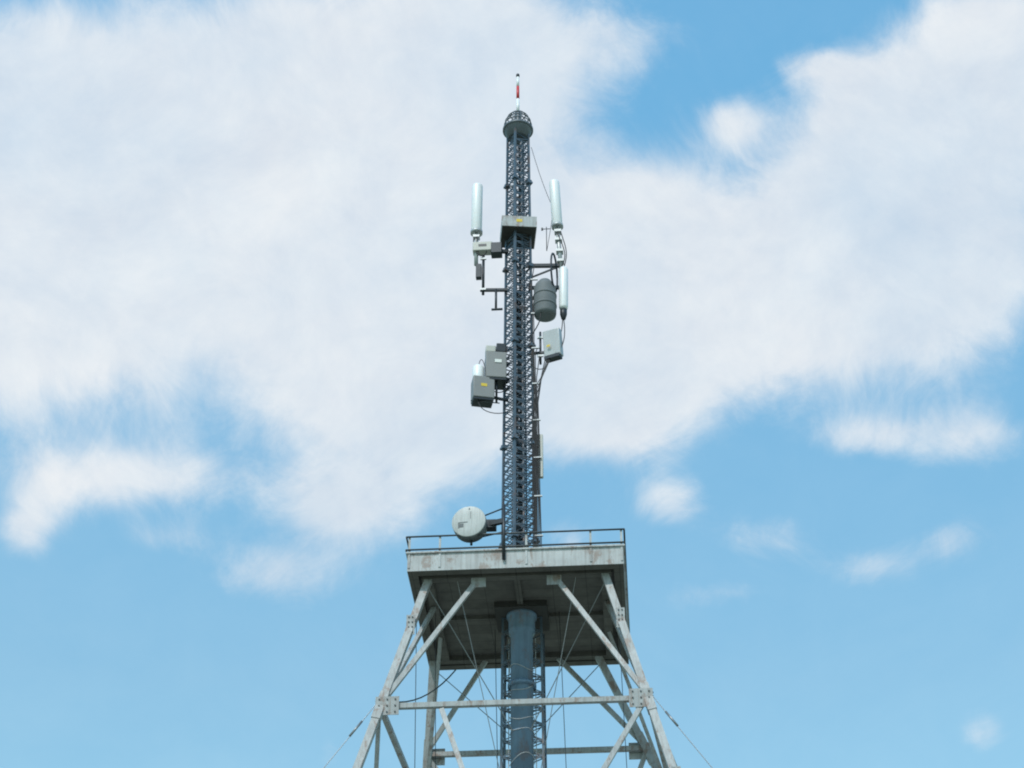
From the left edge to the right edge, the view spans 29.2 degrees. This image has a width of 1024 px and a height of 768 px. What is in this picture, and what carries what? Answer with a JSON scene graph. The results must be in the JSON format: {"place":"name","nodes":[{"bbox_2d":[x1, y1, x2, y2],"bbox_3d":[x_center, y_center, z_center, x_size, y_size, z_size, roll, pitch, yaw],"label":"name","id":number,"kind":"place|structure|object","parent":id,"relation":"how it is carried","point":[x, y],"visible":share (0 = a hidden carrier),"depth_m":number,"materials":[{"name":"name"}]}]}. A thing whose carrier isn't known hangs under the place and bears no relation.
{"place":"outdoors","nodes":[
{"label":"outdoors","id":0,"kind":"place"},
{"bbox_2d":[473,241,542,478],"bbox_3d":[-0.144,-0.771,51.697,1.865,7.680,0.397,-2,-35,3],"label":"beige antenna bracket","id":1,"kind":"object","parent":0,"point":[482,250],"visible":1,"depth_m":51.69,"materials":[{"name":"beige metal"}]},
{"bbox_2d":[0,0,1023,767],"label":"sky","id":2,"kind":"structure","parent":0,"point":[246,320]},
{"bbox_2d":[499,127,539,547],"bbox_3d":[0.171,-0.858,51.876,0.747,15.622,0.747,18,-39,-24],"label":"lattice mast","id":3,"kind":"object","parent":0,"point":[529,265],"visible":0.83,"depth_m":51.70,"materials":[{"name":"grey metal"}]},
{"bbox_2d":[470,221,563,356],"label":"galvanised antenna mounts","id":4,"kind":"object","parent":3,"relation":"attached to","point":[552,338],"visible":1,"depth_m":52.04,"materials":[{"name":"grey metal"}]},
{"bbox_2d":[471,179,567,378],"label":"panel antennas","id":5,"kind":"object","parent":4,"relation":"attached to","point":[476,215],"visible":1,"depth_m":54.45,"materials":[{"name":"white plastic"}]},
{"bbox_2d":[503,110,532,144],"bbox_3d":[0.171,-7.448,56.551,0.880,1.080,0.880,-2,-35,3],"label":"cap","id":6,"kind":"object","parent":3,"relation":"attached to","point":[522,126],"visible":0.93,"depth_m":56.19,"materials":[{"name":"grey metal"}]},
{"bbox_2d":[516,73,519,109],"bbox_3d":[0.171,-8.476,57.281,0.100,1.580,0.100,-2,-35,3],"label":"pole","id":7,"kind":"object","parent":6,"relation":"attached to","point":[517,92],"visible":1,"depth_m":57.26,"materials":[{"name":"white metal"}]},
{"bbox_2d":[500,215,536,246],"bbox_3d":[0.170,-4.185,54.212,0.960,0.360,0.960,2,-35,-3],"label":"equipment box","id":8,"kind":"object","parent":3,"relation":"attached to","point":[527,221],"depth_m":53.83,"materials":[{"name":"grey paint"}]},
{"bbox_2d":[501,226,535,248],"bbox_3d":[0.170,-4.030,54.102,0.920,0.020,0.920,2,-35,-3],"label":"box underside","id":9,"kind":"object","parent":8,"relation":"attached to","point":[507,231],"depth_m":53.91,"materials":[{"name":"grey metal"}]},
{"bbox_2d":[471,227,566,459],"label":"mounting brackets","id":10,"kind":"object","parent":3,"relation":"attached to","point":[497,251],"visible":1,"depth_m":52.79,"materials":[{"name":"black metal"}]},
{"bbox_2d":[471,351,506,403],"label":"equipment boxes","id":11,"kind":"object","parent":10,"relation":"attached to","point":[494,368],"visible":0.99,"depth_m":51.05,"materials":[{"name":"grey metal"}]},
{"bbox_2d":[478,219,549,385],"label":"stickers","id":12,"kind":"object","parent":10,"relation":"attached to","point":[500,360],"visible":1,"depth_m":51.62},
{"bbox_2d":[473,227,566,413],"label":"jumper cables","id":13,"kind":"object","parent":10,"relation":"attached to","point":[540,312],"visible":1,"depth_m":52.16,"materials":[{"name":"black rubber"}]},
{"bbox_2d":[516,148,541,547],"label":"mast feeder cables","id":14,"kind":"object","parent":3,"relation":"attached to","point":[538,459],"visible":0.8,"depth_m":50.47,"materials":[{"name":"black rubber"}]},
{"bbox_2d":[530,278,542,536],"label":"clamps","id":15,"kind":"object","parent":3,"relation":"attached to","point":[536,279],"visible":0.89,"depth_m":51.05,"materials":[{"name":"grey metal"}]},
{"bbox_2d":[533,278,556,321],"bbox_3d":[0.886,-2.307,52.780,0.636,1.280,0.636,-2,-35,3],"label":"drum antenna","id":16,"kind":"object","parent":3,"relation":"attached to","point":[545,297],"visible":0.98,"depth_m":52.47,"materials":[{"name":"grey plastic"}]},
{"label":"pavement","id":17,"kind":"structure","parent":0,"visible":0},
{"bbox_2d":[352,573,680,767],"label":"tower frame","id":18,"kind":"object","parent":17,"relation":"on","point":[643,749],"visible":0.98,"depth_m":44.35,"materials":[{"name":"grey paint"}]},
{"bbox_2d":[399,147,626,767],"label":"cables","id":19,"kind":"object","parent":18,"relation":"attached to","point":[534,465],"visible":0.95,"depth_m":48.69,"materials":[{"name":"black rubber"}]},
{"bbox_2d":[378,609,653,712],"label":"frame bolts","id":20,"kind":"object","parent":18,"relation":"attached to","point":[412,631],"visible":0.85,"depth_m":42.83,"materials":[{"name":"grey metal"}]},
{"bbox_2d":[408,530,626,608],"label":"railing posts","id":21,"kind":"object","parent":18,"relation":"on","point":[439,558],"visible":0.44,"depth_m":45.47,"materials":[{"name":"grey metal"}]},
{"bbox_2d":[470,505,505,559],"bbox_3d":[-0.566,3.578,45.902,0.926,1.450,0.289,-10,-37,14],"label":"dish mounting bracket","id":22,"kind":"object","parent":21,"relation":"on","point":[492,525],"visible":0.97,"depth_m":45.92,"materials":[{"name":"grey metal"}]},
{"bbox_2d":[454,517,486,542],"bbox_3d":[-0.982,3.312,46.070,0.837,0.818,0.458,-2,-35,3],"label":"dish rim","id":23,"kind":"object","parent":22,"relation":"attached to","point":[476,538],"visible":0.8,"depth_m":45.85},
{"bbox_2d":[452,506,485,536],"bbox_3d":[-1.013,3.209,45.917,0.810,0.810,0.038,-7,-36,10],"label":"dish antenna","id":24,"kind":"object","parent":23,"relation":"attached to","point":[474,525],"visible":1,"depth_m":45.90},
{"bbox_2d":[458,508,470,527],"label":"dish markings","id":25,"kind":"object","parent":24,"relation":"attached to","point":[460,525],"visible":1,"depth_m":45.90,"materials":[{"name":"grey paint"}]},
{"bbox_2d":[405,528,629,631],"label":"platform rail bars","id":26,"kind":"object","parent":21,"relation":"attached to","point":[410,550],"visible":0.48,"depth_m":45.59,"materials":[{"name":"grey metal"}]},
{"bbox_2d":[408,564,627,669],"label":"platform support beams","id":27,"kind":"structure","parent":18,"relation":"attached to","point":[459,662],"depth_m":46.67,"materials":[{"name":"grey metal"}]},
{"bbox_2d":[419,567,625,655],"bbox_3d":[0.251,5.501,47.359,4.972,0.160,4.972,-2,-35,3],"label":"platform underside","id":28,"kind":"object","parent":27,"relation":"on","point":[479,600],"depth_m":47.12,"materials":[{"name":"grey metal"}]},
{"bbox_2d":[406,544,628,669],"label":"platform fascia","id":29,"kind":"structure","parent":28,"relation":"attached to","point":[515,557],"depth_m":45.36,"materials":[{"name":"grey metal"}]},
{"bbox_2d":[494,600,549,631],"bbox_3d":[0.244,5.573,47.185,1.250,0.160,1.250,-2,-35,3],"label":"platform collar plate","id":30,"kind":"object","parent":28,"relation":"attached to","point":[539,608],"visible":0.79,"depth_m":46.75,"materials":[{"name":"grey metal"}]},
{"bbox_2d":[324,577,711,767],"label":"guy wires","id":31,"kind":"object","parent":18,"relation":"attached to","point":[486,714],"visible":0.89,"depth_m":45.12,"materials":[{"name":"grey metal"}]},
{"bbox_2d":[507,609,536,767],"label":"central column","id":32,"kind":"structure","parent":17,"relation":"on","point":[521,627],"depth_m":45.75,"materials":[{"name":"metal"}]},
{"bbox_2d":[508,638,536,767],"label":"column cables","id":33,"kind":"object","parent":32,"relation":"attached to","point":[524,717],"visible":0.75,"depth_m":45.45,"materials":[{"name":"black rubber"}]},
{"bbox_2d":[500,616,546,767],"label":"lattice mast","id":34,"kind":"object","parent":17,"relation":"on","point":[504,710],"visible":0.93,"depth_m":46.19,"materials":[{"name":"grey metal"}]}
]}

